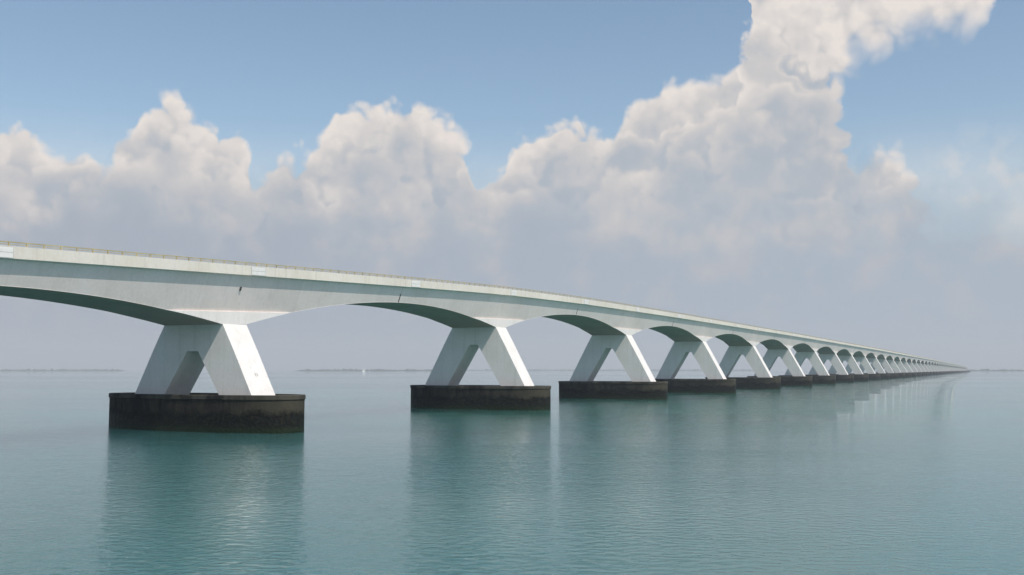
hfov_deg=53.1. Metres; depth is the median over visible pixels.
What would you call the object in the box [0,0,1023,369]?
sky
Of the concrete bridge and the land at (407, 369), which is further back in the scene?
the land at (407, 369)
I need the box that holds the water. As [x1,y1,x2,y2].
[0,370,1023,574]
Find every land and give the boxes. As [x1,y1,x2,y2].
[0,368,123,370]
[297,368,431,370]
[466,369,752,370]
[967,369,1023,370]
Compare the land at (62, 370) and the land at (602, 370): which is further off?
the land at (602, 370)
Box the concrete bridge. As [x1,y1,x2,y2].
[0,241,969,433]
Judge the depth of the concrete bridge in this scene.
187.41 m
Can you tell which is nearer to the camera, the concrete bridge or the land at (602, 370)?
the concrete bridge
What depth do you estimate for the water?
85.48 m

